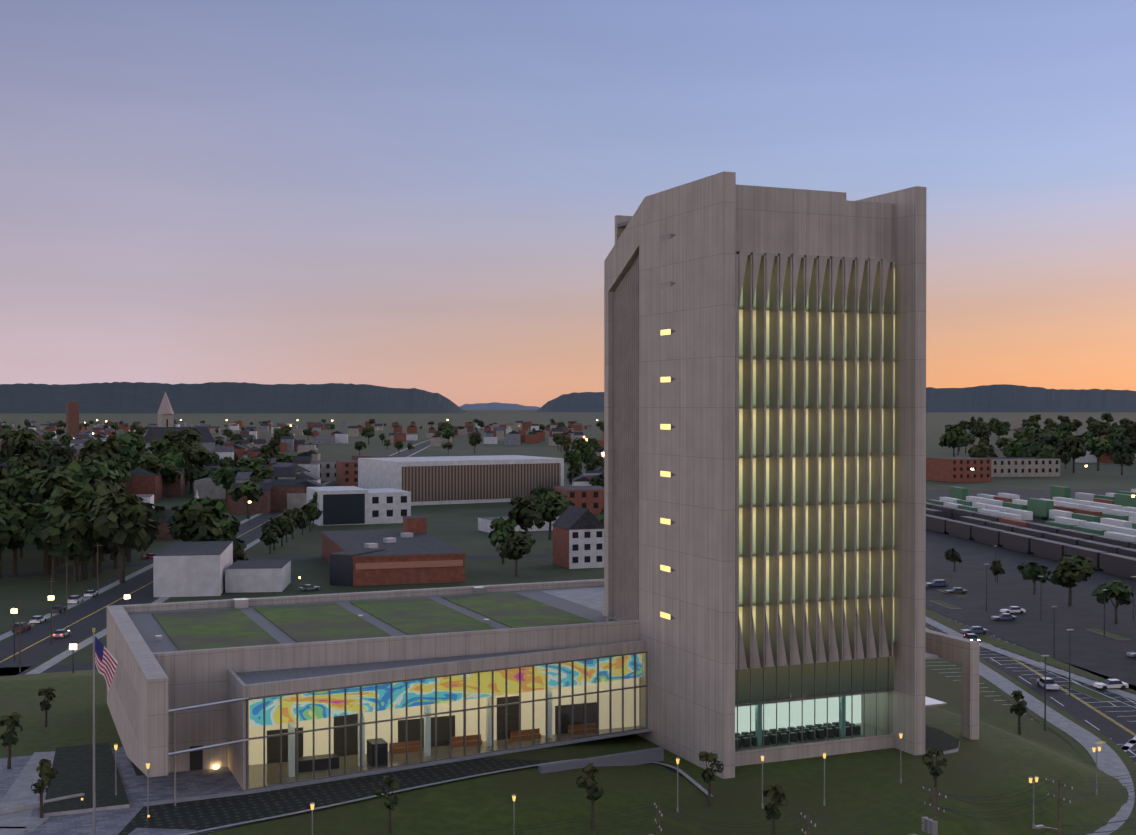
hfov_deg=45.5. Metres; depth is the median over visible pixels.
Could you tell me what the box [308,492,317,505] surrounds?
tree
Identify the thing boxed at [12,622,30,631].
parked car
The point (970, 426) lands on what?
tree
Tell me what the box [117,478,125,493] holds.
tree
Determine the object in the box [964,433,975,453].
tree
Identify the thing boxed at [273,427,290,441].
tree
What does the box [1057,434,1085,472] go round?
tree
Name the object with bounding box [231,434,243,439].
tree
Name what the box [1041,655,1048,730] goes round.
road light pole
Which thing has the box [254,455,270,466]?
tree
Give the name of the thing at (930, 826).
shrubs
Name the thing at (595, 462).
tree
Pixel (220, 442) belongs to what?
tree
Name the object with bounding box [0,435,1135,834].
streets and paving
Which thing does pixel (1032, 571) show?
tree
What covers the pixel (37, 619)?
parked car
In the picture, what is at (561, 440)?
tree
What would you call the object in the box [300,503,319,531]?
tree
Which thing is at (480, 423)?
tree
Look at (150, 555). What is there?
car on cross street
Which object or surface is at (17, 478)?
tree
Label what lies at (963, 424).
tree
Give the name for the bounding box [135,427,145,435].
tree
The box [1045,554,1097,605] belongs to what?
tree
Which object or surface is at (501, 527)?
tree
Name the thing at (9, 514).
tree
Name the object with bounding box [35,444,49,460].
tree
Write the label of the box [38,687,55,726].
tree
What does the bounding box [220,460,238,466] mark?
tree
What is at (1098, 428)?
tree
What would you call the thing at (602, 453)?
town lights
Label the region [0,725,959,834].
plaza and beds
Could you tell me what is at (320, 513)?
tree
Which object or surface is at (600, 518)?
tree
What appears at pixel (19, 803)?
plaza steps and paths
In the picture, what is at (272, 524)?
tree
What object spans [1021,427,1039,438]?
tree
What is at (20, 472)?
tree
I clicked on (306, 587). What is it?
car
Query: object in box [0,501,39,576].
tree
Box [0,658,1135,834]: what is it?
site ground
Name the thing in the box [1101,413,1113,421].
tree
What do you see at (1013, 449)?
tree
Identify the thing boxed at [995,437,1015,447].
tree
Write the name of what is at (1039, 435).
tree
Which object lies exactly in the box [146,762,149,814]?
street lamp
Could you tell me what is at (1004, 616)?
car
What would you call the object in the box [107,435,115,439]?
tree
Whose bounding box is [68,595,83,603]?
parked car
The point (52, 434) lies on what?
tree
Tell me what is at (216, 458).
tree
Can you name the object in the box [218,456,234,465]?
tree
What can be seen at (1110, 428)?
tree
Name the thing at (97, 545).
utility poles
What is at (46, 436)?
tree
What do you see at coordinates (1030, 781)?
street lamp
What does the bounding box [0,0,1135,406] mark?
sky
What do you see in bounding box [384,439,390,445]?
tree
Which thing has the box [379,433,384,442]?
tree
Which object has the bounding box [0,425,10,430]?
tree
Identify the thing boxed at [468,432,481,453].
tree
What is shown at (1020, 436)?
tree
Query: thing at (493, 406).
distant mountain
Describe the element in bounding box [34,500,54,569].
tree
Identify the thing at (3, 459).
tree
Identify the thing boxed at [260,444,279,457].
tree
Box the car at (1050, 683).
[1036,677,1058,689]
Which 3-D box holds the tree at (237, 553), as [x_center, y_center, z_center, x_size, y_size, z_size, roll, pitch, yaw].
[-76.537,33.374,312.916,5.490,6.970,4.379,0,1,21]
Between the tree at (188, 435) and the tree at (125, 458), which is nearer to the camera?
the tree at (125, 458)
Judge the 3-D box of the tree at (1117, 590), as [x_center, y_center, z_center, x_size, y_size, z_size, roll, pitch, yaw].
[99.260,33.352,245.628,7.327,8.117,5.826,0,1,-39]
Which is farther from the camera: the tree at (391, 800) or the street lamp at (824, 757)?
the street lamp at (824, 757)
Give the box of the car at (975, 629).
[960,626,988,633]
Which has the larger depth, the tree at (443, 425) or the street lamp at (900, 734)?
the tree at (443, 425)
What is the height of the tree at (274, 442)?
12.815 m
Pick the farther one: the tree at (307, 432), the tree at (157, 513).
the tree at (307, 432)
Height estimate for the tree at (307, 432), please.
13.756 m
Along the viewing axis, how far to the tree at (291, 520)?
391.64 m
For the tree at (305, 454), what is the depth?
887.58 m
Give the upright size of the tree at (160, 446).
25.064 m
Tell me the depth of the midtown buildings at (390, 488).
393.42 m
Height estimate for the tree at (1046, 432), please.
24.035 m
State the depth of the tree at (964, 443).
1091.41 m
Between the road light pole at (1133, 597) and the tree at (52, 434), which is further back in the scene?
the tree at (52, 434)
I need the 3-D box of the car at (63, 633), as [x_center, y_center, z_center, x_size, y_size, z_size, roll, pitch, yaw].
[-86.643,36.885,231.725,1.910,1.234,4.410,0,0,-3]
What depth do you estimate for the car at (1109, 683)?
188.44 m
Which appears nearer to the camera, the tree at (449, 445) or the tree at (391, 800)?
the tree at (391, 800)
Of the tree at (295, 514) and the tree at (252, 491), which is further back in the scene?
the tree at (252, 491)
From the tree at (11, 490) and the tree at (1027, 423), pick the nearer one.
the tree at (11, 490)
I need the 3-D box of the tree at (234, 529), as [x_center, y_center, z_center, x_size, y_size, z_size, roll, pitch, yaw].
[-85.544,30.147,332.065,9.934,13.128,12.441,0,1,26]
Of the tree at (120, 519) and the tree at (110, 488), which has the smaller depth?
the tree at (120, 519)
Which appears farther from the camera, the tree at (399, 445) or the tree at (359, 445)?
the tree at (399, 445)
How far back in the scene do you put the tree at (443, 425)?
1711.28 m
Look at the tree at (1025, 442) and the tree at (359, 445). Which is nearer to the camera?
the tree at (1025, 442)
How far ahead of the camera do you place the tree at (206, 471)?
630.70 m
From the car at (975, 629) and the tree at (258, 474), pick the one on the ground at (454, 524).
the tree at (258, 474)
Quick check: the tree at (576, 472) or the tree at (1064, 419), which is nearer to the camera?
the tree at (576, 472)
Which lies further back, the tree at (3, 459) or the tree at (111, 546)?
the tree at (3, 459)
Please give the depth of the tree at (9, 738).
128.39 m
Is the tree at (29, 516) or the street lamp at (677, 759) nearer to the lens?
the street lamp at (677, 759)
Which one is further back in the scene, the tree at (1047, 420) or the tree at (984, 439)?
the tree at (1047, 420)
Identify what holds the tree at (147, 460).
on the ground at (454, 524)
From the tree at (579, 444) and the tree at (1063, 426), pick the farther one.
the tree at (1063, 426)
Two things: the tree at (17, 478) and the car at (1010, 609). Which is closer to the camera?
the car at (1010, 609)
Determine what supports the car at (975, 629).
on the streets and paving
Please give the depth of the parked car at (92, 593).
279.86 m
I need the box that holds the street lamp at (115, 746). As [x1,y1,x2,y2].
[114,743,117,794]
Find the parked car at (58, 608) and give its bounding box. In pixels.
[50,605,65,612]
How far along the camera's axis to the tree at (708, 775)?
121.83 m
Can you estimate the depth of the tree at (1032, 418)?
2542.78 m
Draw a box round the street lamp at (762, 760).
[760,754,764,808]
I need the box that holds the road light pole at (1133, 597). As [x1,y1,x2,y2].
[1131,576,1135,619]
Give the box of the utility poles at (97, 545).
[12,470,305,671]
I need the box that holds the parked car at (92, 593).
[84,590,97,596]
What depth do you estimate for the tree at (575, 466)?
700.59 m
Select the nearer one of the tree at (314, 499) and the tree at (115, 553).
the tree at (115, 553)
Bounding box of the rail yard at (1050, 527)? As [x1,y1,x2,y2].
[926,486,1135,690]
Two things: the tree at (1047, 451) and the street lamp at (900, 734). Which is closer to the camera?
the street lamp at (900, 734)
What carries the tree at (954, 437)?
on the ground at (454, 524)
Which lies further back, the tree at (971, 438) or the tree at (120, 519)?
the tree at (971, 438)
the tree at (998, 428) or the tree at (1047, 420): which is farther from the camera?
the tree at (1047, 420)
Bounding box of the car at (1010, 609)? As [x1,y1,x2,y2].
[1000,606,1025,613]
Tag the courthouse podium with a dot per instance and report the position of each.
(255, 693)
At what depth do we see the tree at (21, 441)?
698.71 m
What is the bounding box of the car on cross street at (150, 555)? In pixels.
[143,553,154,558]
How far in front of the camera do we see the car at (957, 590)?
284.27 m
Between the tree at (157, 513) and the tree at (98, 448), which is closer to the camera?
the tree at (157, 513)
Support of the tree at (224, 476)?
on the ground at (454, 524)
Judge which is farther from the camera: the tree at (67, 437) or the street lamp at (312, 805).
the tree at (67, 437)
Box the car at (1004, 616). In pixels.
[991,613,1016,620]
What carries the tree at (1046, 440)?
on the ground at (454, 524)
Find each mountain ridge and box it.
[0,382,467,412]
[534,384,1135,411]
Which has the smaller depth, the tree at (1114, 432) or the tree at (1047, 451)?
the tree at (1047, 451)
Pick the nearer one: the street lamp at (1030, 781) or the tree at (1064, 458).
the street lamp at (1030, 781)
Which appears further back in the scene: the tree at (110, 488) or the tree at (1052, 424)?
the tree at (1052, 424)
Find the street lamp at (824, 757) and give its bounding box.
[823,752,825,805]
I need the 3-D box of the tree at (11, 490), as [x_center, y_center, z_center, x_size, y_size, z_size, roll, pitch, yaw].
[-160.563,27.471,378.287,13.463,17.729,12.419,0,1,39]
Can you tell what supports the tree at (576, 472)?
on the ground at (454, 524)
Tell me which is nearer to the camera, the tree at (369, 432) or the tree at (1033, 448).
the tree at (1033, 448)
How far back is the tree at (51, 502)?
323.01 m
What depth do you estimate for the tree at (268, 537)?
361.25 m
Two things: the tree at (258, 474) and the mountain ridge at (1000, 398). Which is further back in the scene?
the mountain ridge at (1000, 398)
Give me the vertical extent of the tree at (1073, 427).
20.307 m
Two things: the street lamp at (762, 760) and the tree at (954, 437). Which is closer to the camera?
the street lamp at (762, 760)
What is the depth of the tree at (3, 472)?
439.14 m
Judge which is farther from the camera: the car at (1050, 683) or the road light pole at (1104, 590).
the road light pole at (1104, 590)
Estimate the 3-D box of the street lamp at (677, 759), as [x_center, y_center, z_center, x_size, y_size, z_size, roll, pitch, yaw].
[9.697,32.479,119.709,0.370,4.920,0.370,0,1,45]
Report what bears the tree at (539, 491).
on the ground at (454, 524)
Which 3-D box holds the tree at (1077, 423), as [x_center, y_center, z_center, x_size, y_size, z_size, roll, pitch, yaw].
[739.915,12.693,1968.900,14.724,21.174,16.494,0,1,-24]
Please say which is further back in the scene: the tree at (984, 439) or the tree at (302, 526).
the tree at (984, 439)
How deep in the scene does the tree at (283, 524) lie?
380.04 m
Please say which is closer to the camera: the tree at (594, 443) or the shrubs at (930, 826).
the shrubs at (930, 826)
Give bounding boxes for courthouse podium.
[107,579,646,805]
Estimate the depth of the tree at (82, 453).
781.85 m
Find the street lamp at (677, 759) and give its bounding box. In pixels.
[676,757,679,812]
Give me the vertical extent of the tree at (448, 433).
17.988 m
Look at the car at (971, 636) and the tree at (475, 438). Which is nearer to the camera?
the car at (971, 636)
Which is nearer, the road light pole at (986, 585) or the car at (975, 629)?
the car at (975, 629)
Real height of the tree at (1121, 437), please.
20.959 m
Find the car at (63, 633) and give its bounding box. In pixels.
[53,629,70,637]
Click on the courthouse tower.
(765, 466)
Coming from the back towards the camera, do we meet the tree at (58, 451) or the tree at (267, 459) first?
the tree at (58, 451)
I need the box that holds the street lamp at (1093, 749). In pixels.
[1092,745,1100,795]
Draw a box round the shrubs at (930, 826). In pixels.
[446,773,1135,834]
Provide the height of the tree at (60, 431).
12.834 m
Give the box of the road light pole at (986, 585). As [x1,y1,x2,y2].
[984,564,988,610]
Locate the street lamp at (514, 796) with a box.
[512,794,515,834]
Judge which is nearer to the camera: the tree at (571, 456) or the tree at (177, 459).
the tree at (177, 459)
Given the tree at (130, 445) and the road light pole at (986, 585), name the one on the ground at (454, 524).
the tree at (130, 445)
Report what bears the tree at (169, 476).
on the ground at (454, 524)
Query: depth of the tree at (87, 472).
398.72 m
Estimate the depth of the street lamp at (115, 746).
118.72 m
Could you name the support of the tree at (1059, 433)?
on the ground at (454, 524)
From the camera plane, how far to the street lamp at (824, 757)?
123.54 m
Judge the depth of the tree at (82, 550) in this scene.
303.10 m
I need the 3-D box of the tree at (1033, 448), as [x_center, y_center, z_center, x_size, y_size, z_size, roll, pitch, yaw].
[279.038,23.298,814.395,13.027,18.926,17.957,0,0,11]
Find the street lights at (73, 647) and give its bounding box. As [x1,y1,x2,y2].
[11,501,250,672]
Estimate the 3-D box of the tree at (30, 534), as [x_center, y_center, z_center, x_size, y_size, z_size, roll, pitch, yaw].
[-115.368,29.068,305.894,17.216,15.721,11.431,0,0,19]
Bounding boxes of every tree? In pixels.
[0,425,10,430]
[0,427,41,457]
[0,456,7,463]
[0,466,8,479]
[0,476,34,506]
[0,486,15,498]
[0,495,10,502]
[0,497,24,577]
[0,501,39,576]
[0,712,22,768]
[2,473,22,480]
[3,453,47,474]
[10,467,32,478]
[17,504,53,574]
[20,513,85,580]
[23,500,53,570]
[24,467,81,505]
[31,759,57,817]
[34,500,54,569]
[35,440,52,449]
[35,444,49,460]
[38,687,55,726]
[40,512,99,581]
[41,454,72,472]
[41,489,73,563]
[42,433,50,440]
[44,485,109,579]
[45,445,76,460]
[47,431,56,440]
[56,428,64,434]
[59,434,72,444]
[61,440,69,445]
[61,459,119,487]
[67,518,98,581]
[77,448,88,458]
[79,483,109,495]
[81,437,121,465]
[86,489,159,582]
[90,477,119,498]
[92,539,120,576]
[98,550,108,572]
[100,459,131,482]
[106,494,166,562]
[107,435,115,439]
[109,545,127,568]
[110,467,120,493]
[111,422,118,431]
[112,433,148,459]
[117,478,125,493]
[120,456,133,471]
[127,431,137,436]
[129,424,136,430]
[131,450,164,475]
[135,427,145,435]
[149,437,186,457]
[158,451,187,467]
[158,461,181,497]
[163,427,205,447]
[167,502,221,541]
[173,441,212,490]
[179,496,231,541]
[185,464,204,493]
[198,467,210,478]
[208,451,221,465]
[208,466,235,502]
[209,534,246,556]
[215,438,224,445]
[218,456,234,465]
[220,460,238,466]
[221,515,240,538]
[222,429,232,437]
[227,480,263,518]
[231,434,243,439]
[233,547,248,562]
[234,456,264,474]
[249,467,277,482]
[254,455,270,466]
[259,527,278,553]
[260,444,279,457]
[261,520,283,549]
[268,439,280,445]
[269,515,295,546]
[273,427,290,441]
[276,455,293,462]
[283,507,305,538]
[286,518,296,542]
[297,514,308,534]
[298,452,312,456]
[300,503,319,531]
[303,429,312,439]
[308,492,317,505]
[312,509,322,527]
[355,441,365,454]
[361,427,374,443]
[374,775,399,832]
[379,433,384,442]
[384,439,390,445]
[394,441,403,449]
[407,442,413,452]
[438,422,451,430]
[440,428,455,441]
[442,442,452,454]
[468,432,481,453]
[477,421,484,427]
[488,517,516,563]
[496,530,535,575]
[508,494,545,533]
[530,485,553,497]
[539,490,571,539]
[552,433,559,449]
[555,435,566,451]
[562,450,582,464]
[563,443,569,451]
[567,468,582,484]
[568,461,581,471]
[571,438,590,450]
[575,763,603,829]
[579,446,596,468]
[584,455,603,470]
[587,438,599,449]
[589,474,603,486]
[597,512,603,524]
[698,751,723,805]
[763,783,787,834]
[921,747,946,797]
[939,424,966,456]
[944,548,962,570]
[957,436,969,454]
[958,421,970,429]
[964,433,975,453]
[966,420,979,439]
[968,443,991,457]
[969,422,989,438]
[978,435,993,447]
[987,447,997,456]
[989,420,1009,438]
[990,560,1004,581]
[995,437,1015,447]
[1000,441,1031,456]
[1010,690,1026,734]
[1013,430,1022,437]
[1015,433,1030,441]
[1017,561,1049,594]
[1021,421,1032,427]
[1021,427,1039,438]
[1021,438,1033,445]
[1023,441,1041,456]
[1027,434,1061,451]
[1029,415,1037,421]
[1031,429,1056,439]
[1032,421,1038,426]
[1034,433,1051,438]
[1035,444,1058,457]
[1043,418,1052,423]
[1044,422,1061,430]
[1044,426,1059,431]
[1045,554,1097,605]
[1052,430,1065,438]
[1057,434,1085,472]
[1058,422,1068,431]
[1059,452,1069,468]
[1061,416,1069,422]
[1066,422,1076,431]
[1072,419,1081,428]
[1083,431,1094,439]
[1085,437,1113,470]
[1089,422,1107,437]
[1092,580,1133,623]
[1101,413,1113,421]
[1105,425,1116,435]
[1107,450,1135,474]
[1108,439,1118,452]
[1109,427,1124,439]
[1114,432,1134,442]
[1115,440,1135,453]
[1118,424,1135,437]
[1119,418,1128,423]
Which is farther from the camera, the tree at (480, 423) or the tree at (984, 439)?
the tree at (480, 423)
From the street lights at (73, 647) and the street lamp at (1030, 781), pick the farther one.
the street lights at (73, 647)
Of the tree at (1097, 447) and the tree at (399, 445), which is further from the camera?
the tree at (399, 445)
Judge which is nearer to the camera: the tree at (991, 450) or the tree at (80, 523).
the tree at (80, 523)
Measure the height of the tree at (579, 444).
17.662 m
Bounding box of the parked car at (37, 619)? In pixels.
[29,616,46,623]
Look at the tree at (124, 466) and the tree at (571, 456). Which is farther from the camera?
the tree at (571, 456)
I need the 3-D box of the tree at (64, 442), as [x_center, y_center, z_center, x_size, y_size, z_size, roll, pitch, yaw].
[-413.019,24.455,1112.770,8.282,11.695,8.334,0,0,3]
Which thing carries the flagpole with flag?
on the plaza and beds
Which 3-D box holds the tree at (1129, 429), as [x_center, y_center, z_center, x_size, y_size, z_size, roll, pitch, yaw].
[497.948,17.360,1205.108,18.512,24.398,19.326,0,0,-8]
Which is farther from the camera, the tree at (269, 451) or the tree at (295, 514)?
the tree at (269, 451)
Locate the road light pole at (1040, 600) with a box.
[1038,576,1043,619]
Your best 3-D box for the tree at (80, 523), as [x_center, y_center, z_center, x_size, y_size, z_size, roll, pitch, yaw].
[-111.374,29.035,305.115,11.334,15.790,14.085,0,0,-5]
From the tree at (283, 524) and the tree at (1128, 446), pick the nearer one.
the tree at (283, 524)
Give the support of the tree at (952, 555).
on the streets and paving
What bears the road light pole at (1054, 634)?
on the rail yard at (1050, 527)
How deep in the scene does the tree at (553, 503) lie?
398.58 m
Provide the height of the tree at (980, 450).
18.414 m
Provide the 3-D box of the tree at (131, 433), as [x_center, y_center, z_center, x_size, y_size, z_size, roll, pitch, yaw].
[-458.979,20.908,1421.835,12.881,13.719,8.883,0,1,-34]
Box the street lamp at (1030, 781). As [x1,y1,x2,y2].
[1028,776,1038,828]
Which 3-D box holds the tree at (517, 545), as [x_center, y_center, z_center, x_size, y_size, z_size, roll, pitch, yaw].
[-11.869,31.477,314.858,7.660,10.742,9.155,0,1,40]
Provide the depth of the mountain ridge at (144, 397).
8276.28 m
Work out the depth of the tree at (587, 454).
775.69 m
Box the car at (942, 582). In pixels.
[926,579,947,586]
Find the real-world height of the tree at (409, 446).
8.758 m
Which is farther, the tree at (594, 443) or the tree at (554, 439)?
the tree at (554, 439)
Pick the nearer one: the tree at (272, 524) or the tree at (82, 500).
the tree at (82, 500)
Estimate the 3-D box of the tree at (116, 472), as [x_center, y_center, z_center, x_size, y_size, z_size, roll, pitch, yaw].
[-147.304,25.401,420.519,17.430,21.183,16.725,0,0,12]
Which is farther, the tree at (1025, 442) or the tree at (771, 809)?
the tree at (1025, 442)
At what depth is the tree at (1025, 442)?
870.38 m
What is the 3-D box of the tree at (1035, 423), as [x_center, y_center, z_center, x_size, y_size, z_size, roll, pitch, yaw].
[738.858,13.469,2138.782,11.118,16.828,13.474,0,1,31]
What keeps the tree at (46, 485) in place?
on the ground at (454, 524)
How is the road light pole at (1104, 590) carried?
on the rail yard at (1050, 527)
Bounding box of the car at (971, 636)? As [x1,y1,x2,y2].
[963,633,980,642]
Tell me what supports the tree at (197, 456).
on the ground at (454, 524)
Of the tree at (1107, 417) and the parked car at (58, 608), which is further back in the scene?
the tree at (1107, 417)
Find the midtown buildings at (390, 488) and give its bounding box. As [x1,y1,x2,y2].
[66,392,1059,739]
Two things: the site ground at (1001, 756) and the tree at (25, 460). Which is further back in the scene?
the tree at (25, 460)
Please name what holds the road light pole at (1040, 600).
on the rail yard at (1050, 527)
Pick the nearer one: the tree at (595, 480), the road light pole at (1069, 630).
the road light pole at (1069, 630)
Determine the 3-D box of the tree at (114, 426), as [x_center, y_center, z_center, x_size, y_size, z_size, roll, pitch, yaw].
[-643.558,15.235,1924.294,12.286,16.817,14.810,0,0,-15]
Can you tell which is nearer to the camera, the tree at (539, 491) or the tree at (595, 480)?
the tree at (539, 491)
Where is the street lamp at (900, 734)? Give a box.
[899,732,902,782]
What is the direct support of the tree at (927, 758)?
on the site ground at (1001, 756)
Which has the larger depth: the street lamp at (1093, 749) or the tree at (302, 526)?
the tree at (302, 526)
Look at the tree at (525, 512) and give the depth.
365.72 m
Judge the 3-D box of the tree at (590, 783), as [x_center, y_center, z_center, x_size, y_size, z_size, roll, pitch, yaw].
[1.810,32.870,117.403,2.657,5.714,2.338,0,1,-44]
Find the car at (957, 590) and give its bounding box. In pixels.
[944,587,967,593]
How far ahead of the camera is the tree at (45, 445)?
781.51 m
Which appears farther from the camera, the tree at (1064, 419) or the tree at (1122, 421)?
the tree at (1064, 419)
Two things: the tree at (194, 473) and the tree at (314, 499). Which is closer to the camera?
the tree at (314, 499)
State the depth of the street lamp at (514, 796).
112.05 m
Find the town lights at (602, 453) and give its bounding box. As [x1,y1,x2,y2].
[84,419,1134,496]
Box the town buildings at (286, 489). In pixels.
[0,420,1135,513]
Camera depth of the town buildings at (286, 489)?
1004.68 m
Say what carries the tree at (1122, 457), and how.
on the ground at (454, 524)
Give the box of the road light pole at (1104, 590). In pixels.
[1102,589,1106,636]
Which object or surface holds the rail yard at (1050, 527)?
on the ground at (454, 524)
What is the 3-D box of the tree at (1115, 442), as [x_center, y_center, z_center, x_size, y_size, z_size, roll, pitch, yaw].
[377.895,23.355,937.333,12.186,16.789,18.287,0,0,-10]
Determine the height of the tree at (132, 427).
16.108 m
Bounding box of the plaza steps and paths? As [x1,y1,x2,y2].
[0,751,194,834]
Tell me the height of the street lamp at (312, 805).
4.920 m
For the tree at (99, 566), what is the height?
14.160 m
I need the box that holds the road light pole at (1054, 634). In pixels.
[1051,606,1056,657]
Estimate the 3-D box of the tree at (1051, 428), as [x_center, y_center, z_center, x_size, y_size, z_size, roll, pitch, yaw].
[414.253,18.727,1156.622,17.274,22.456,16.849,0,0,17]
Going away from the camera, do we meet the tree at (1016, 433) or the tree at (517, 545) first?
the tree at (517, 545)
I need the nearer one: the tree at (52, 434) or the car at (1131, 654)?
the car at (1131, 654)
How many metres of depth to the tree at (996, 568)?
302.69 m
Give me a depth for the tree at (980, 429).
1306.67 m
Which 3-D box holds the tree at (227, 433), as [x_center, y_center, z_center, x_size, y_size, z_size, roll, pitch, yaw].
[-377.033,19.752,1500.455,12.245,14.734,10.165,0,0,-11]
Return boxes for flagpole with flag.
[92,628,117,834]
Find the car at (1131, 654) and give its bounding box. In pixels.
[1126,651,1135,657]
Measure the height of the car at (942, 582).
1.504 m
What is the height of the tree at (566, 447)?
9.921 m
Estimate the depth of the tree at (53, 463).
561.57 m
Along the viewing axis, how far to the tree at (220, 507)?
327.43 m
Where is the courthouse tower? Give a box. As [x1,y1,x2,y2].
[604,171,925,778]
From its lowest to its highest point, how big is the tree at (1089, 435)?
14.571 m
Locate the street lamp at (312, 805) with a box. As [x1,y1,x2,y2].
[310,802,314,834]
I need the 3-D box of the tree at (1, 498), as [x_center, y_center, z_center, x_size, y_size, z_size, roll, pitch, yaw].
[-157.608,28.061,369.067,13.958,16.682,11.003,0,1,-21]
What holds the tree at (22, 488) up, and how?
on the ground at (454, 524)
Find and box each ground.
[0,410,1135,665]
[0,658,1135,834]
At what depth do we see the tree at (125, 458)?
613.85 m
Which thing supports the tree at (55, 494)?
on the ground at (454, 524)
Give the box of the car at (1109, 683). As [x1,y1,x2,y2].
[1093,679,1128,689]
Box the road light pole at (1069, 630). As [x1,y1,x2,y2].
[1066,629,1073,696]
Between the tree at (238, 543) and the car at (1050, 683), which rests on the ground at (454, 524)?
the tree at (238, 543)
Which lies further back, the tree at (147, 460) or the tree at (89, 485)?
the tree at (147, 460)
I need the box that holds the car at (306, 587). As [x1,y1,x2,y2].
[298,584,320,590]
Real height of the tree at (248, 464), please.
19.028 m
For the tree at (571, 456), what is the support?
on the ground at (454, 524)

